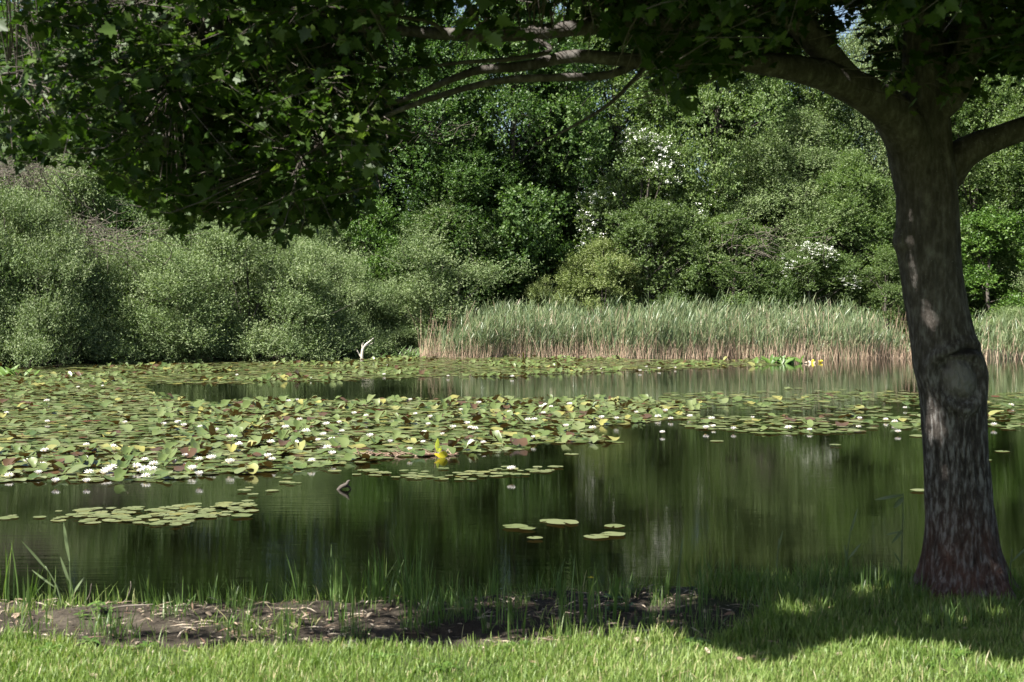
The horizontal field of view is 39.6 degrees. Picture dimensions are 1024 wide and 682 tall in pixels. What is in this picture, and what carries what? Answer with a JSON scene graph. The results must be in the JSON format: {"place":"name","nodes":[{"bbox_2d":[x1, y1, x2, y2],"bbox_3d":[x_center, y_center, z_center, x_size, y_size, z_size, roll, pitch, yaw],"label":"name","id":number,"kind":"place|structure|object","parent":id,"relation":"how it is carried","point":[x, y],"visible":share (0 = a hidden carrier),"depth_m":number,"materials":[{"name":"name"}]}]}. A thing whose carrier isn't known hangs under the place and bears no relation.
{"place":"outdoors","nodes":[
{"label":"outdoors","id":0,"kind":"place"},
{"bbox_2d":[0,0,883,292],"label":"sky","id":1,"kind":"structure","parent":0,"point":[851,27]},
{"bbox_2d":[0,356,1023,607],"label":"water","id":2,"kind":"structure","parent":0,"point":[744,498],"depth_m":14.85,"materials":[{"name":"liquid"}]},
{"bbox_2d":[0,365,39,375],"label":"water plant","id":3,"kind":"object","parent":2,"relation":"on","point":[9,371],"visible":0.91,"depth_m":39.32,"materials":[{"name":"green plant"}]},
{"bbox_2d":[353,445,458,456],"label":"rotting stems","id":4,"kind":"object","parent":2,"relation":"on","point":[400,453],"visible":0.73,"depth_m":18.74,"materials":[{"name":"plant"}]},
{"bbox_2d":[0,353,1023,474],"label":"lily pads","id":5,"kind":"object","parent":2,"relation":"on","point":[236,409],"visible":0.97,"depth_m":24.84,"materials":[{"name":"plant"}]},
{"bbox_2d":[754,354,803,363],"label":"water plant","id":6,"kind":"object","parent":2,"relation":"on","point":[782,360],"visible":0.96,"depth_m":47.82,"materials":[{"name":"green plant"}]},
{"bbox_2d":[0,304,1023,681],"bbox_3d":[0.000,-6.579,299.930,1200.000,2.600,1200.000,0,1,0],"label":"ground","id":7,"kind":"structure","parent":0,"point":[64,618],"depth_m":7.77,"materials":[{"name":"soil"}]},
{"bbox_2d":[0,539,18,604],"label":"grass tuft","id":8,"kind":"object","parent":7,"relation":"on","point":[6,585],"visible":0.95,"depth_m":8.24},
{"bbox_2d":[3,603,44,639],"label":"grass tuft","id":9,"kind":"object","parent":7,"relation":"on","point":[32,629],"visible":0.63,"depth_m":7.43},
{"bbox_2d":[0,55,49,187],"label":"alder tree","id":10,"kind":"object","parent":7,"relation":"on","point":[8,76],"visible":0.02,"depth_m":62.69,"materials":[{"name":"green plant"}]},
{"bbox_2d":[0,224,61,365],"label":"sallow bush","id":11,"kind":"object","parent":7,"relation":"on","point":[12,286],"visible":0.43,"depth_m":45.45,"materials":[{"name":"green plant"}]},
{"bbox_2d":[23,565,41,607],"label":"grass tuft","id":12,"kind":"object","parent":7,"relation":"on","point":[28,593],"visible":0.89,"depth_m":8.12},
{"bbox_2d":[22,542,62,607],"bbox_3d":[-2.687,1.346,8.152,0.229,0.412,0.038,0,2,-10],"label":"reed shoot","id":13,"kind":"object","parent":7,"relation":"on","point":[38,560],"visible":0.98,"depth_m":8.15,"materials":[{"name":"green plant"}]},
{"bbox_2d":[0,131,134,307],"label":"sallow bush","id":14,"kind":"object","parent":7,"relation":"on","point":[15,188],"depth_m":53.75,"materials":[{"name":"green plant"}]},
{"bbox_2d":[0,168,139,368],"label":"sallow bush","id":15,"kind":"object","parent":7,"relation":"on","point":[34,218],"visible":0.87,"depth_m":45.93,"materials":[{"name":"green plant"}]},
{"bbox_2d":[60,521,83,604],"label":"reed shoot","id":16,"kind":"object","parent":7,"relation":"on","point":[67,551],"visible":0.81,"depth_m":8.41,"materials":[{"name":"green plant"}]},
{"bbox_2d":[0,0,156,266],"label":"alder tree","id":17,"kind":"object","parent":7,"relation":"on","point":[1,18],"visible":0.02,"depth_m":61.34,"materials":[{"name":"green plant"}]},
{"bbox_2d":[86,612,115,638],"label":"grass tuft","id":18,"kind":"object","parent":7,"relation":"on","point":[101,627],"visible":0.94,"depth_m":7.43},
{"bbox_2d":[77,599,127,633],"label":"grass tuft","id":19,"kind":"object","parent":7,"relation":"on","point":[99,621],"visible":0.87,"depth_m":7.59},
{"bbox_2d":[3,146,217,349],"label":"sallow bush","id":20,"kind":"object","parent":7,"relation":"on","point":[83,191],"visible":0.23,"depth_m":52.67,"materials":[{"name":"green plant"}]},
{"bbox_2d":[0,146,95,211],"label":"dead branches","id":21,"kind":"object","parent":20,"relation":"attached to","point":[40,172],"visible":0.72,"depth_m":50.64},
{"bbox_2d":[111,609,141,641],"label":"grass tuft","id":22,"kind":"object","parent":7,"relation":"on","point":[129,628],"visible":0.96,"depth_m":7.43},
{"bbox_2d":[6,215,263,364],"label":"sallow bush","id":23,"kind":"object","parent":7,"relation":"on","point":[186,292],"visible":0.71,"depth_m":48.33,"materials":[{"name":"green plant"}]},
{"bbox_2d":[24,200,205,287],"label":"dead branches","id":24,"kind":"object","parent":23,"relation":"attached to","point":[104,235],"visible":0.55,"depth_m":48.32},
{"bbox_2d":[70,54,272,284],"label":"alder tree","id":25,"kind":"object","parent":7,"relation":"on","point":[121,223],"visible":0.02,"depth_m":60.68,"materials":[{"name":"green plant"}]},
{"bbox_2d":[148,591,198,620],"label":"grass tuft","id":26,"kind":"object","parent":7,"relation":"on","point":[175,611],"visible":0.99,"depth_m":7.85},
{"bbox_2d":[182,579,203,607],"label":"grass tuft","id":27,"kind":"object","parent":7,"relation":"on","point":[191,598],"visible":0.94,"depth_m":8.13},
{"bbox_2d":[107,192,284,348],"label":"sallow bush","id":28,"kind":"object","parent":7,"relation":"on","point":[253,272],"visible":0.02,"depth_m":53.81,"materials":[{"name":"green plant"}]},
{"bbox_2d":[211,582,267,611],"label":"grass tuft","id":29,"kind":"object","parent":7,"relation":"on","point":[234,604],"visible":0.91,"depth_m":8.08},
{"bbox_2d":[123,217,397,361],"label":"sallow bush","id":30,"kind":"object","parent":7,"relation":"on","point":[223,245],"visible":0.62,"depth_m":50.20,"materials":[{"name":"green plant"}]},
{"bbox_2d":[274,604,291,643],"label":"grass tuft","id":31,"kind":"object","parent":7,"relation":"on","point":[281,629],"visible":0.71,"depth_m":7.25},
{"bbox_2d":[282,600,305,647],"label":"grass tuft","id":32,"kind":"object","parent":7,"relation":"on","point":[290,627],"visible":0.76,"depth_m":7.13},
{"bbox_2d":[180,71,410,251],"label":"alder tree","id":33,"kind":"object","parent":7,"relation":"on","point":[386,174],"depth_m":63.56,"materials":[{"name":"green plant"}]},
{"bbox_2d":[284,555,307,604],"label":"grass tuft","id":34,"kind":"object","parent":7,"relation":"on","point":[305,596],"visible":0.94,"depth_m":8.27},
{"bbox_2d":[223,214,395,332],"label":"sallow bush","id":35,"kind":"object","parent":7,"relation":"on","point":[325,236],"visible":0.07,"depth_m":56.58,"materials":[{"name":"green plant"}]},
{"bbox_2d":[226,226,412,358],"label":"sallow bush","id":36,"kind":"object","parent":7,"relation":"on","point":[343,266],"visible":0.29,"depth_m":53.69,"materials":[{"name":"green plant"}]},
{"bbox_2d":[320,547,341,601],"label":"grass tuft","id":37,"kind":"object","parent":7,"relation":"on","point":[336,588],"visible":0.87,"depth_m":8.38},
{"bbox_2d":[328,586,352,624],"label":"grass tuft","id":38,"kind":"object","parent":7,"relation":"on","point":[338,608],"visible":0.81,"depth_m":7.86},
{"bbox_2d":[344,577,359,626],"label":"grass tuft","id":39,"kind":"object","parent":7,"relation":"on","point":[352,612],"visible":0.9,"depth_m":7.75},
{"bbox_2d":[341,618,372,640],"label":"grass tuft","id":40,"kind":"object","parent":7,"relation":"on","point":[353,631],"visible":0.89,"depth_m":7.38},
{"bbox_2d":[326,192,413,324],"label":"green bush","id":41,"kind":"object","parent":7,"relation":"on","point":[382,234],"visible":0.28,"depth_m":57.55,"materials":[{"name":"green plant"}]},
{"bbox_2d":[362,556,388,602],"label":"grass tuft","id":42,"kind":"object","parent":7,"relation":"on","point":[378,586],"visible":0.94,"depth_m":8.28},
{"bbox_2d":[0,584,757,647],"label":"straw litter","id":43,"kind":"object","parent":7,"relation":"on","point":[366,613],"visible":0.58,"depth_m":7.87,"materials":[{"name":"plant"}]},
{"bbox_2d":[340,546,452,607],"bbox_3d":[-0.649,1.351,8.248,0.540,0.350,0.537,1,2,44],"label":"grass tuft","id":44,"kind":"object","parent":7,"relation":"on","point":[394,583],"visible":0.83,"depth_m":8.32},
{"bbox_2d":[352,272,441,348],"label":"sallow bush","id":45,"kind":"object","parent":7,"relation":"on","point":[392,307],"visible":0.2,"depth_m":55.07,"materials":[{"name":"green plant"}]},
{"bbox_2d":[390,533,419,605],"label":"grass tuft","id":46,"kind":"object","parent":7,"relation":"on","point":[408,590],"visible":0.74,"depth_m":8.23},
{"bbox_2d":[379,311,441,347],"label":"sallow bush","id":47,"kind":"object","parent":7,"relation":"on","point":[401,330],"visible":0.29,"depth_m":54.89,"materials":[{"name":"green plant"}]},
{"bbox_2d":[401,562,422,629],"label":"grass tuft","id":48,"kind":"object","parent":7,"relation":"on","point":[409,605],"visible":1,"depth_m":7.59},
{"bbox_2d":[326,0,518,312],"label":"alder tree","id":49,"kind":"object","parent":7,"relation":"on","point":[414,114],"visible":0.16,"depth_m":59.27,"materials":[{"name":"green plant"}]},
{"bbox_2d":[419,562,431,603],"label":"grass tuft","id":50,"kind":"object","parent":7,"relation":"on","point":[426,587],"visible":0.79,"depth_m":8.13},
{"bbox_2d":[427,568,460,610],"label":"grass tuft","id":51,"kind":"object","parent":7,"relation":"on","point":[442,592],"visible":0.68,"depth_m":8.07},
{"bbox_2d":[419,594,472,623],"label":"grass tuft","id":52,"kind":"object","parent":7,"relation":"on","point":[446,613],"visible":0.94,"depth_m":7.78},
{"bbox_2d":[365,181,561,343],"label":"sallow bush","id":53,"kind":"object","parent":7,"relation":"on","point":[437,302],"visible":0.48,"depth_m":55.55,"materials":[{"name":"green plant"}]},
{"bbox_2d":[431,575,503,614],"bbox_3d":[-0.268,1.413,8.015,0.372,0.223,0.374,1,2,35],"label":"grass tuft","id":54,"kind":"object","parent":7,"relation":"on","point":[459,602],"visible":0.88,"depth_m":7.99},
{"bbox_2d":[393,109,542,314],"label":"alder tree","id":55,"kind":"object","parent":7,"relation":"on","point":[456,166],"visible":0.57,"depth_m":58.31,"materials":[{"name":"green plant"}]},
{"bbox_2d":[389,112,477,152],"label":"dead branches","id":56,"kind":"object","parent":55,"relation":"hanging from","point":[439,134],"visible":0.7,"depth_m":58.33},
{"bbox_2d":[478,582,499,629],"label":"grass tuft","id":57,"kind":"object","parent":7,"relation":"on","point":[496,612],"visible":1,"depth_m":7.53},
{"bbox_2d":[489,562,503,595],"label":"grass tuft","id":58,"kind":"object","parent":7,"relation":"on","point":[493,589],"visible":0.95,"depth_m":8.38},
{"bbox_2d":[5,600,1005,679],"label":"fallen leaves","id":59,"kind":"object","parent":7,"relation":"on","point":[369,613],"visible":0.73,"depth_m":7.47,"materials":[{"name":"plant"}]},
{"bbox_2d":[389,0,622,308],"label":"alder tree","id":60,"kind":"object","parent":7,"relation":"on","point":[521,99],"visible":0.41,"depth_m":58.91,"materials":[{"name":"green plant"}]},
{"bbox_2d":[501,577,517,623],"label":"grass tuft","id":61,"kind":"object","parent":7,"relation":"on","point":[510,610],"visible":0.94,"depth_m":7.61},
{"bbox_2d":[0,0,1023,604],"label":"maple tree","id":62,"kind":"object","parent":7,"relation":"on","point":[318,132],"visible":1,"depth_m":7.22,"materials":[{"name":"green plant"}]},
{"bbox_2d":[0,553,1023,681],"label":"lawn grass","id":63,"kind":"structure","parent":7,"relation":"on","point":[780,619],"depth_m":6.83,"materials":[{"name":"plant"}]},
{"bbox_2d":[1,0,1023,317],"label":"wood","id":64,"kind":"object","parent":7,"relation":"on","point":[597,116],"depth_m":71.02,"materials":[{"name":"green wood"}]},
{"bbox_2d":[507,600,527,638],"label":"grass tuft","id":65,"kind":"object","parent":7,"relation":"on","point":[524,622],"visible":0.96,"depth_m":7.37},
{"bbox_2d":[528,568,556,597],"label":"grass tuft","id":66,"kind":"object","parent":7,"relation":"on","point":[547,590],"visible":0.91,"depth_m":8.48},
{"bbox_2d":[518,268,576,316],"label":"willow bush","id":67,"kind":"object","parent":7,"relation":"on","point":[535,289],"visible":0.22,"depth_m":57.36,"materials":[{"name":"green plant"}]},
{"bbox_2d":[550,565,566,603],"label":"grass tuft","id":68,"kind":"object","parent":7,"relation":"on","point":[565,592],"visible":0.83,"depth_m":8.27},
{"bbox_2d":[508,73,633,308],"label":"alder tree","id":69,"kind":"object","parent":7,"relation":"on","point":[527,164],"visible":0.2,"depth_m":62.17,"materials":[{"name":"green plant"}]},
{"bbox_2d":[570,555,587,624],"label":"grass tuft","id":70,"kind":"object","parent":7,"relation":"on","point":[580,588],"visible":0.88,"depth_m":7.66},
{"bbox_2d":[581,563,600,625],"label":"grass tuft","id":71,"kind":"object","parent":7,"relation":"on","point":[589,608],"visible":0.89,"depth_m":7.61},
{"bbox_2d":[544,231,655,343],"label":"willow bush","id":72,"kind":"object","parent":7,"relation":"on","point":[578,266],"visible":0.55,"depth_m":57.34,"materials":[{"name":"green plant"}]},
{"bbox_2d":[592,575,617,623],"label":"grass tuft","id":73,"kind":"object","parent":7,"relation":"on","point":[615,604],"visible":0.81,"depth_m":7.71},
{"bbox_2d":[610,565,623,597],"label":"grass tuft","id":74,"kind":"object","parent":7,"relation":"on","point":[612,587],"visible":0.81,"depth_m":8.42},
{"bbox_2d":[503,1,737,299],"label":"ash tree","id":75,"kind":"object","parent":7,"relation":"on","point":[615,123],"visible":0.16,"depth_m":63.06,"materials":[{"name":"green plant"}]},
{"bbox_2d":[557,120,733,318],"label":"hawthorn","id":76,"kind":"object","parent":7,"relation":"on","point":[651,144],"visible":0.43,"depth_m":59.13,"materials":[{"name":"green plant"}]},
{"bbox_2d":[631,597,677,628],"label":"grass tuft","id":77,"kind":"object","parent":7,"relation":"on","point":[652,616],"visible":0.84,"depth_m":7.65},
{"bbox_2d":[578,192,737,342],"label":"bramble bush","id":78,"kind":"object","parent":7,"relation":"on","point":[652,209],"visible":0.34,"depth_m":57.66,"materials":[{"name":"green plant"}]},
{"bbox_2d":[410,284,911,358],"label":"reed bed","id":79,"kind":"object","parent":7,"relation":"on","point":[661,333],"visible":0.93,"depth_m":53.25,"materials":[{"name":"green plant"}]},
{"bbox_2d":[675,571,699,615],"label":"grass tuft","id":80,"kind":"object","parent":7,"relation":"on","point":[690,600],"visible":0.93,"depth_m":7.99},
{"bbox_2d":[692,563,709,605],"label":"grass tuft","id":81,"kind":"object","parent":7,"relation":"on","point":[705,591],"visible":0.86,"depth_m":8.18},
{"bbox_2d":[678,600,735,634],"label":"grass tuft","id":82,"kind":"object","parent":7,"relation":"on","point":[708,621],"visible":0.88,"depth_m":7.55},
{"bbox_2d":[684,549,742,586],"bbox_3d":[1.257,1.370,8.557,0.351,0.230,0.353,-1,2,-34],"label":"grass tuft","id":83,"kind":"object","parent":7,"relation":"on","point":[709,565],"visible":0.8,"depth_m":8.62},
{"bbox_2d":[619,35,814,313],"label":"ash tree","id":84,"kind":"object","parent":7,"relation":"on","point":[759,93],"visible":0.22,"depth_m":60.86,"materials":[{"name":"green plant"}]},
{"bbox_2d":[665,208,805,341],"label":"bramble bush","id":85,"kind":"object","parent":7,"relation":"on","point":[716,221],"visible":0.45,"depth_m":57.65,"materials":[{"name":"green plant"}]},
{"bbox_2d":[706,216,833,286],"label":"dead branches","id":86,"kind":"object","parent":85,"relation":"attached to","point":[763,252],"visible":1,"depth_m":56.46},
{"bbox_2d":[735,586,768,614],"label":"grass tuft","id":87,"kind":"object","parent":7,"relation":"on","point":[753,599],"visible":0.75,"depth_m":7.95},
{"bbox_2d":[747,560,800,600],"bbox_3d":[1.546,1.382,8.305,0.353,0.212,0.351,-1,2,-29],"label":"grass tuft","id":88,"kind":"object","parent":7,"relation":"on","point":[767,581],"visible":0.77,"depth_m":8.29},
{"bbox_2d":[690,9,874,304],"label":"ash tree","id":89,"kind":"object","parent":7,"relation":"on","point":[816,96],"visible":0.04,"depth_m":64.06,"materials":[{"name":"green plant"}]},
{"bbox_2d":[694,103,889,313],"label":"grey willow","id":90,"kind":"object","parent":7,"relation":"on","point":[758,200],"visible":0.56,"depth_m":60.62,"materials":[{"name":"green plant"}]},
{"bbox_2d":[776,568,817,602],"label":"grass tuft","id":91,"kind":"object","parent":7,"relation":"on","point":[794,590],"visible":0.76,"depth_m":8.08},
{"bbox_2d":[755,240,863,336],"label":"hawthorn","id":92,"kind":"object","parent":7,"relation":"on","point":[816,252],"visible":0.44,"depth_m":57.60,"materials":[{"name":"green plant"}]},
{"bbox_2d":[807,558,822,590],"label":"grass tuft","id":93,"kind":"object","parent":7,"relation":"on","point":[812,577],"visible":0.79,"depth_m":8.38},
{"bbox_2d":[800,575,842,606],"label":"grass tuft","id":94,"kind":"object","parent":7,"relation":"on","point":[828,596],"visible":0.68,"depth_m":7.96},
{"bbox_2d":[808,550,869,588],"bbox_3d":[1.981,1.369,8.593,0.386,0.228,0.389,1,2,42],"label":"grass tuft","id":95,"kind":"object","parent":7,"relation":"on","point":[831,570],"visible":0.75,"depth_m":8.56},
{"bbox_2d":[826,552,868,589],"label":"grass tuft","id":96,"kind":"object","parent":7,"relation":"on","point":[848,572],"visible":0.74,"depth_m":8.46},
{"bbox_2d":[789,146,906,327],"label":"ash tree","id":97,"kind":"object","parent":7,"relation":"on","point":[865,187],"visible":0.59,"depth_m":58.63,"materials":[{"name":"green plant"}]},
{"bbox_2d":[844,508,860,567],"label":"reed shoot","id":98,"kind":"object","parent":7,"relation":"on","point":[856,548],"visible":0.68,"depth_m":8.93,"materials":[{"name":"green plant"}]},
{"bbox_2d":[836,561,903,598],"bbox_3d":[2.103,1.381,8.310,0.353,0.221,0.351,-1,2,-37],"label":"grass tuft","id":99,"kind":"object","parent":7,"relation":"on","point":[878,578],"visible":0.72,"depth_m":8.31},
{"bbox_2d":[833,247,909,343],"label":"bramble bush","id":100,"kind":"object","parent":7,"relation":"on","point":[890,259],"visible":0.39,"depth_m":56.73,"materials":[{"name":"green plant"}]},
{"bbox_2d":[875,493,903,569],"bbox_3d":[2.356,1.259,8.887,0.178,0.620,0.019,0,2,9],"label":"reed shoot","id":101,"kind":"object","parent":7,"relation":"on","point":[899,501],"visible":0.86,"depth_m":8.88,"materials":[{"name":"green plant"}]},
{"bbox_2d":[772,4,1023,332],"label":"tree","id":102,"kind":"object","parent":7,"relation":"on","point":[878,146],"visible":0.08,"depth_m":63.89,"materials":[{"name":"green plant"}]},
{"bbox_2d":[869,568,926,598],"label":"grass tuft","id":103,"kind":"object","parent":7,"relation":"on","point":[905,587],"visible":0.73,"depth_m":8.19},
{"bbox_2d":[894,570,928,605],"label":"grass tuft","id":104,"kind":"object","parent":7,"relation":"on","point":[901,590],"visible":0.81,"depth_m":7.97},
{"bbox_2d":[851,11,1023,277],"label":"grey willow","id":105,"kind":"object","parent":7,"relation":"on","point":[887,176],"depth_m":68.13,"materials":[{"name":"green plant"}]},
{"bbox_2d":[920,596,954,627],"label":"grass tuft","id":106,"kind":"object","parent":7,"relation":"on","point":[939,613],"visible":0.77,"depth_m":7.54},
{"bbox_2d":[884,69,1023,321],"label":"ash tree","id":107,"kind":"object","parent":7,"relation":"on","point":[999,96],"visible":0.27,"depth_m":59.15,"materials":[{"name":"green plant"}]},
{"bbox_2d":[898,203,1023,343],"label":"green bush","id":108,"kind":"object","parent":7,"relation":"on","point":[982,223],"visible":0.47,"depth_m":56.49,"materials":[{"name":"green plant"}]},
{"bbox_2d":[932,595,989,630],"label":"grass tuft","id":109,"kind":"object","parent":7,"relation":"on","point":[955,619],"visible":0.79,"depth_m":7.41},
{"bbox_2d":[907,301,1023,358],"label":"reed bed","id":110,"kind":"object","parent":7,"relation":"on","point":[998,332],"visible":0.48,"depth_m":52.22,"materials":[{"name":"green plant"}]},
{"bbox_2d":[952,11,1023,315],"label":"ash tree","id":111,"kind":"object","parent":7,"relation":"on","point":[1020,87],"visible":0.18,"depth_m":60.63,"materials":[{"name":"green plant"}]},
{"bbox_2d":[981,588,1014,613],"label":"grass tuft","id":112,"kind":"object","parent":7,"relation":"on","point":[995,601],"visible":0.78,"depth_m":7.75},
{"bbox_2d":[975,300,1023,357],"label":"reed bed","id":113,"kind":"object","parent":7,"relation":"on","point":[1010,316],"visible":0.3,"depth_m":54.08,"materials":[{"name":"green plant"}]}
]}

